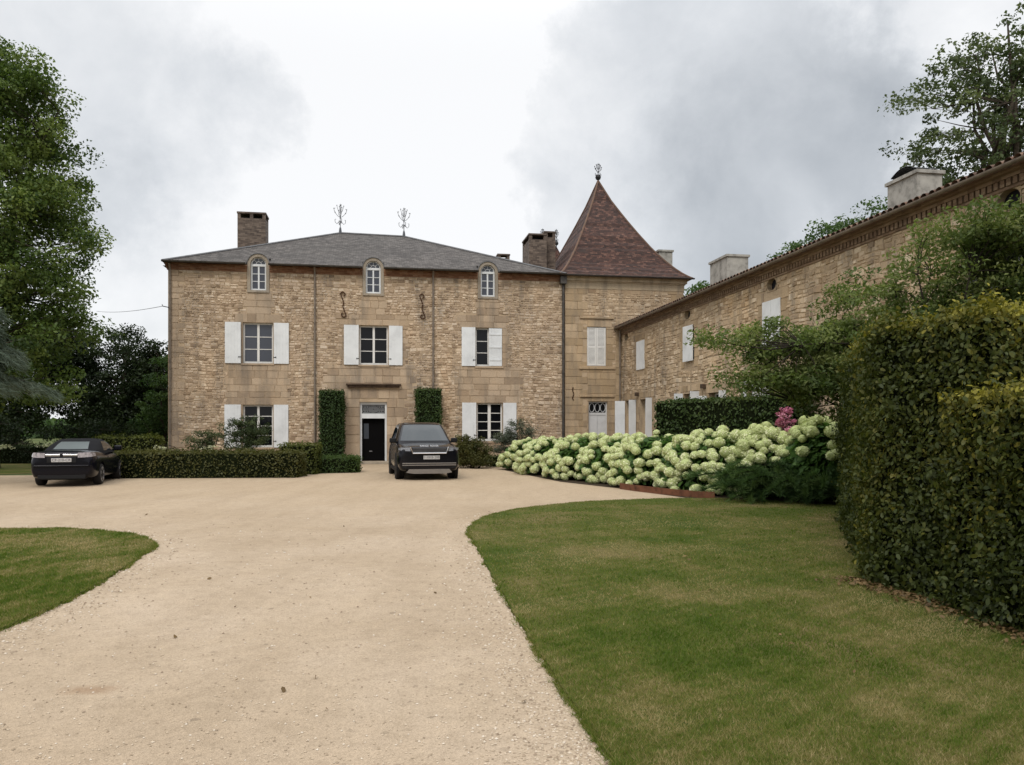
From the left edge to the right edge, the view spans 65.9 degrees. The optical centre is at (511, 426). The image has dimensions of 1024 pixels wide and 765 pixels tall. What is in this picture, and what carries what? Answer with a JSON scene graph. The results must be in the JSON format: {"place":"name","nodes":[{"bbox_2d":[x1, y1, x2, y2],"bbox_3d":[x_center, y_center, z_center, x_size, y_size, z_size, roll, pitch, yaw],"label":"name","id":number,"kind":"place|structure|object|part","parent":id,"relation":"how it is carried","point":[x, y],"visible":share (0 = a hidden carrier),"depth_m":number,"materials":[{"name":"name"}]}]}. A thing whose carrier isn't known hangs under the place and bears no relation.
{"place":"outdoors","nodes":[
{"label":"outdoors","id":0,"kind":"place"},
{"bbox_2d":[0,464,31,473],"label":"lawn","id":1,"kind":"structure","parent":0,"point":[14,468],"depth_m":32.13,"materials":[{"name":"green plant"}]},
{"bbox_2d":[0,413,32,444],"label":"laurel shrub","id":2,"kind":"object","parent":1,"relation":"on","point":[6,439],"visible":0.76,"depth_m":39.00,"materials":[{"name":"green plant"}]},
{"bbox_2d":[0,443,49,463],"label":"box hedge","id":3,"kind":"object","parent":1,"relation":"on","point":[12,455],"visible":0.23,"depth_m":36.51,"materials":[{"name":"green plant"}]},
{"bbox_2d":[0,441,52,453],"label":"white flowers","id":4,"kind":"object","parent":1,"relation":"on","point":[5,445],"visible":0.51,"depth_m":36.19,"materials":[{"name":"beige plant"}]},
{"bbox_2d":[0,35,124,467],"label":"plane tree","id":5,"kind":"object","parent":1,"relation":"on","point":[29,198],"visible":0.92,"depth_m":30.67,"materials":[{"name":"green plant"}]},
{"bbox_2d":[32,417,138,444],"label":"laurel shrub","id":6,"kind":"object","parent":1,"relation":"on","point":[101,429],"visible":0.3,"depth_m":38.53,"materials":[{"name":"green plant"}]},
{"bbox_2d":[127,355,167,450],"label":"laurel tree","id":7,"kind":"object","parent":1,"relation":"on","point":[151,424],"visible":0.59,"depth_m":41.10,"materials":[{"name":"green plant"}]},
{"bbox_2d":[0,526,158,631],"bbox_3d":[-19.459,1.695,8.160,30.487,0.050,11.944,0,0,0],"label":"lawn","id":8,"kind":"structure","parent":0,"point":[78,554],"depth_m":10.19,"materials":[{"name":"green plant"}]},
{"bbox_2d":[0,438,167,474],"bbox_3d":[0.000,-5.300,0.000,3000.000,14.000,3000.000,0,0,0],"label":"ground","id":9,"kind":"structure","parent":0,"point":[36,440],"depth_m":92.62,"materials":[{"name":"green plant"}]},
{"bbox_2d":[0,308,101,446],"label":"dark oak","id":10,"kind":"object","parent":9,"relation":"on","point":[35,416],"visible":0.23,"depth_m":44.13,"materials":[{"name":"green plant"}]},
{"bbox_2d":[7,417,150,437],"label":"woods","id":11,"kind":"object","parent":9,"relation":"on","point":[52,421],"visible":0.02,"depth_m":117.42,"materials":[{"name":"green plant"}]},
{"bbox_2d":[55,323,167,435],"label":"dark oak","id":12,"kind":"object","parent":9,"relation":"on","point":[99,401],"visible":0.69,"depth_m":44.70,"materials":[{"name":"green plant"}]},
{"bbox_2d":[161,204,566,463],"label":"manor house","id":13,"kind":"structure","parent":9,"relation":"on","point":[279,335],"depth_m":36.71,"materials":[{"name":"stone"}]},
{"bbox_2d":[243,323,272,362],"bbox_3d":[-11.521,-3.800,35.915,1.320,1.840,0.058,0,0,-10],"label":"window","id":14,"kind":"structure","parent":13,"relation":"in","point":[257,337],"depth_m":35.89,"materials":[{"name":"grey glass"}]},
{"bbox_2d":[243,405,272,446],"bbox_3d":[-11.521,-0.040,35.915,1.320,1.920,0.058,0,0,-10],"label":"window","id":15,"kind":"structure","parent":13,"relation":"in","point":[264,411],"depth_m":35.95,"materials":[{"name":"beige paint"}]},
{"bbox_2d":[359,326,387,364],"bbox_3d":[-6.441,-3.790,36.778,1.320,1.820,0.076,0,0,-10],"label":"window","id":16,"kind":"structure","parent":13,"relation":"in","point":[373,340],"depth_m":36.76,"materials":[{"name":"glass"}]},
{"bbox_2d":[362,418,384,460],"bbox_3d":[-6.481,0.590,36.956,1.050,1.980,0.055,0,0,-10],"label":"front door","id":17,"kind":"structure","parent":13,"relation":"in","point":[373,429],"depth_m":36.94,"materials":[{"name":"black paint"}]},
{"bbox_2d":[476,328,488,365],"bbox_3d":[-1.128,-3.790,37.661,1.270,1.820,0.058,0,0,-10],"label":"window","id":18,"kind":"structure","parent":13,"relation":"in","point":[482,334],"depth_m":37.62,"materials":[{"name":"glass"}]},
{"bbox_2d":[477,403,501,440],"bbox_3d":[-1.093,-0.240,37.667,1.240,1.800,0.058,0,0,-10],"label":"window","id":19,"kind":"structure","parent":13,"relation":"in","point":[489,415],"depth_m":37.65,"materials":[{"name":"glass"}]},
{"bbox_2d":[683,280,709,296],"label":"maple tree","id":20,"kind":"object","parent":9,"relation":"on","point":[699,284],"visible":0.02,"depth_m":49.35,"materials":[{"name":"green plant"}]},
{"bbox_2d":[614,152,1023,436],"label":"side wing","id":21,"kind":"structure","parent":9,"relation":"on","point":[661,361],"depth_m":23.58,"materials":[{"name":"beige stone"}]},
{"bbox_2d":[645,399,645,434],"bbox_3d":[6.204,0.175,35.153,0.058,2.850,1.580,0,0,-10],"label":"window","id":22,"kind":"structure","parent":21,"relation":"in","point":[645,399],"depth_m":35.86,"materials":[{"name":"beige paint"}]},
{"bbox_2d":[990,247,1023,297],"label":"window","id":23,"kind":"structure","parent":21,"relation":"in","point":[1003,290],"depth_m":15.21,"materials":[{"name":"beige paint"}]},
{"bbox_2d":[766,195,887,260],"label":"maple tree","id":24,"kind":"object","parent":9,"relation":"on","point":[837,226],"visible":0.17,"depth_m":45.16,"materials":[{"name":"green plant"}]},
{"bbox_2d":[877,2,1023,185],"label":"ash tree","id":25,"kind":"object","parent":9,"relation":"on","point":[1007,109],"visible":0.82,"depth_m":32.59,"materials":[{"name":"green plant"}]},
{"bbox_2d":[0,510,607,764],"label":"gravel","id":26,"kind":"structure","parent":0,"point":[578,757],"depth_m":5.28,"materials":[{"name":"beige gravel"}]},
{"bbox_2d":[0,464,684,764],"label":"gravel drive","id":27,"kind":"structure","parent":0,"point":[367,499],"depth_m":6.46,"materials":[{"name":"beige gravel"}]},
{"bbox_2d":[0,308,65,404],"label":"cedar tree","id":28,"kind":"object","parent":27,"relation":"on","point":[12,357],"visible":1,"depth_m":24.35,"materials":[{"name":"green plant"}]},
{"bbox_2d":[31,438,121,484],"bbox_3d":[-13.321,1.025,24.452,2.038,1.347,4.631,0,0,-16],"label":"parked convertible","id":29,"kind":"object","parent":27,"relation":"on","point":[96,460],"visible":0.99,"depth_m":22.53,"materials":[{"name":"black paint"}]},
{"bbox_3d":[-13.034,0.544,23.454,0.917,0.210,0.603,0,0,-16],"label":"rear window","id":30,"kind":"part","parent":29,"relation":"part of","materials":[{"name":"glass"}]},
{"bbox_3d":[-12.657,0.574,24.622,0.163,0.268,1.452,0,0,-16],"label":"side window","id":31,"kind":"part","parent":29,"relation":"part of","materials":[{"name":"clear glass"}]},
{"bbox_2d":[92,431,165,453],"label":"clipped hedge","id":32,"kind":"object","parent":27,"relation":"on","point":[139,441],"visible":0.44,"depth_m":32.31,"materials":[{"name":"green plant"}]},
{"bbox_2d":[153,445,217,451],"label":"white flowers","id":33,"kind":"object","parent":27,"relation":"on","point":[179,451],"visible":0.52,"depth_m":28.05,"materials":[{"name":"beige plant"}]},
{"bbox_2d":[104,447,308,477],"bbox_3d":[-10.380,1.190,26.742,6.767,1.076,1.525,0,0,-5],"label":"clipped hedge","id":34,"kind":"object","parent":27,"relation":"on","point":[225,463],"visible":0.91,"depth_m":26.25,"materials":[{"name":"green plant"}]},
{"bbox_2d":[181,415,272,451],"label":"rose bush","id":35,"kind":"object","parent":27,"relation":"on","point":[250,438],"visible":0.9,"depth_m":33.15,"materials":[{"name":"green plant"}]},
{"bbox_2d":[277,440,324,474],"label":"clipped hedge","id":36,"kind":"object","parent":27,"relation":"on","point":[314,453],"visible":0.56,"depth_m":28.25,"materials":[{"name":"green plant"}]},
{"bbox_2d":[316,387,347,455],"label":"topiary column","id":37,"kind":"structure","parent":27,"relation":"on","point":[331,421],"depth_m":35.35,"materials":[{"name":"green plant"}]},
{"bbox_2d":[318,453,362,472],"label":"box hedge","id":38,"kind":"object","parent":27,"relation":"on","point":[348,463],"visible":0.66,"depth_m":29.15,"materials":[{"name":"green plant"}]},
{"bbox_2d":[389,422,458,478],"bbox_3d":[-3.163,0.805,27.570,2.300,1.940,5.082,0,0,-12],"label":"parked suv","id":39,"kind":"object","parent":27,"relation":"on","point":[422,448],"visible":1,"depth_m":25.47,"materials":[{"name":"black paint"}]},
{"bbox_2d":[413,386,443,424],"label":"topiary column","id":40,"kind":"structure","parent":27,"relation":"on","point":[428,406],"depth_m":36.07,"materials":[{"name":"green plant"}]},
{"bbox_2d":[451,434,495,467],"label":"round shrub","id":41,"kind":"object","parent":27,"relation":"on","point":[473,453],"visible":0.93,"depth_m":32.31,"materials":[{"name":"green plant"}]},
{"bbox_2d":[489,453,498,466],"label":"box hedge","id":42,"kind":"object","parent":27,"relation":"on","point":[495,457],"visible":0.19,"depth_m":33.69,"materials":[{"name":"green plant"}]},
{"bbox_2d":[489,418,543,453],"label":"silvery shrub","id":43,"kind":"object","parent":27,"relation":"on","point":[509,436],"visible":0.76,"depth_m":33.06,"materials":[{"name":"green plant"}]},
{"bbox_2d":[136,514,1023,708],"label":"fallen leaves","id":44,"kind":"object","parent":27,"relation":"on","point":[920,599],"visible":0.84,"depth_m":7.44,"materials":[{"name":"brown plant"}]},
{"bbox_2d":[0,0,1023,418],"label":"sky","id":45,"kind":"structure","parent":0,"point":[715,128],"materials":[{"name":"white"}]},
{"bbox_2d":[555,164,694,438],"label":"corner pavilion","id":46,"kind":"structure","parent":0,"point":[614,264],"depth_m":38.51,"materials":[{"name":"stone"}]},
{"bbox_2d":[589,415,605,438],"bbox_3d":[4.158,0.500,38.513,0.830,2.160,0.052,0,0,-10],"label":"side door","id":47,"kind":"structure","parent":46,"relation":"in","point":[597,423],"depth_m":38.50,"materials":[{"name":"grey paint"}]},
{"bbox_2d":[507,469,838,505],"bbox_3d":[4.398,1.688,25.250,7.055,0.001,23.002,0,0,-11],"label":"planting bed","id":48,"kind":"object","parent":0,"point":[574,480],"visible":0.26,"depth_m":22.41,"materials":[{"name":"soil"}]},
{"bbox_2d":[496,435,556,468],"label":"hydrangea bush","id":49,"kind":"object","parent":48,"relation":"on","point":[506,459],"visible":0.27,"depth_m":30.87,"materials":[{"name":"green plant"}]},
{"bbox_2d":[512,436,584,474],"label":"hydrangea bush","id":50,"kind":"object","parent":48,"relation":"on","point":[527,460],"visible":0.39,"depth_m":27.88,"materials":[{"name":"green plant"}]},
{"bbox_2d":[539,432,610,479],"bbox_3d":[2.577,0.950,25.854,3.351,1.567,3.030,0,0,0],"label":"hydrangea bush","id":51,"kind":"object","parent":48,"relation":"on","point":[558,461],"visible":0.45,"depth_m":25.42,"materials":[{"name":"green plant"}]},
{"bbox_2d":[573,432,646,483],"bbox_3d":[3.564,0.952,24.243,3.297,1.568,3.086,0,0,0],"label":"hydrangea bush","id":52,"kind":"object","parent":48,"relation":"on","point":[589,467],"visible":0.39,"depth_m":23.93,"materials":[{"name":"green plant"}]},
{"bbox_2d":[605,429,684,486],"bbox_3d":[4.315,0.890,22.271,3.291,1.651,2.848,0,0,0],"label":"hydrangea bush","id":53,"kind":"object","parent":48,"relation":"on","point":[633,457],"visible":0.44,"depth_m":21.94,"materials":[{"name":"green plant"}]},
{"bbox_2d":[620,483,714,497],"bbox_3d":[3.760,1.615,20.075,0.286,0.170,3.444,0,0,-33],"label":"bed edging","id":54,"kind":"object","parent":48,"relation":"on","point":[667,491],"visible":0.89,"depth_m":19.65,"materials":[{"name":"metal"}]},
{"bbox_2d":[652,425,760,497],"bbox_3d":[5.210,0.834,20.287,2.949,1.798,2.960,0,0,0],"label":"hydrangea bush","id":55,"kind":"object","parent":48,"relation":"on","point":[698,449],"visible":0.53,"depth_m":19.89,"materials":[{"name":"green plant"}]},
{"bbox_2d":[652,390,803,438],"bbox_3d":[6.100,0.368,22.947,1.256,2.733,5.670,0,0,-28],"label":"clipped hedge","id":56,"kind":"object","parent":48,"relation":"on","point":[677,416],"visible":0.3,"depth_m":22.57,"materials":[{"name":"green plant"}]},
{"bbox_2d":[719,421,789,497],"bbox_3d":[6.071,0.807,19.386,1.601,1.895,2.193,0,0,-41],"label":"hydrangea bush","id":57,"kind":"object","parent":48,"relation":"on","point":[762,438],"visible":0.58,"depth_m":18.89,"materials":[{"name":"green plant"}]},
{"bbox_2d":[681,456,842,505],"bbox_3d":[6.131,1.205,18.059,5.077,1.164,3.014,0,0,28],"label":"juniper","id":58,"kind":"object","parent":48,"relation":"on","point":[756,482],"visible":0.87,"depth_m":17.60,"materials":[{"name":"green plant"}]},
{"bbox_2d":[775,407,796,496],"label":"pink shrub","id":59,"kind":"object","parent":48,"relation":"on","point":[781,420],"visible":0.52,"depth_m":19.15,"materials":[{"name":"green plant"}]},
{"bbox_2d":[758,388,818,416],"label":"climbing shrub","id":60,"kind":"object","parent":48,"relation":"on","point":[808,412],"visible":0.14,"depth_m":21.50,"materials":[{"name":"green plant"}]},
{"bbox_2d":[779,414,840,501],"bbox_3d":[6.999,0.718,17.997,1.927,2.013,1.302,0,0,37],"label":"hydrangea bush","id":61,"kind":"object","parent":48,"relation":"on","point":[808,442],"visible":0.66,"depth_m":17.74,"materials":[{"name":"green plant"}]},
{"bbox_2d":[464,497,1023,764],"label":"lawn","id":62,"kind":"structure","parent":0,"point":[747,520],"depth_m":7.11,"materials":[{"name":"green plant"}]},
{"bbox_2d":[683,194,1023,422],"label":"feathery tree","id":63,"kind":"object","parent":62,"relation":"on","point":[984,242],"visible":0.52,"depth_m":14.45,"materials":[{"name":"green plant"}]},
{"bbox_2d":[829,283,1023,601],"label":"hornbeam hedge","id":64,"kind":"object","parent":62,"relation":"on","point":[896,376],"visible":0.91,"depth_m":8.00,"materials":[{"name":"green plant"}]},
{"bbox_2d":[926,372,1023,634],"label":"hornbeam hedge","id":65,"kind":"object","parent":62,"relation":"on","point":[985,483],"visible":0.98,"depth_m":6.74,"materials":[{"name":"green plant"}]}
]}

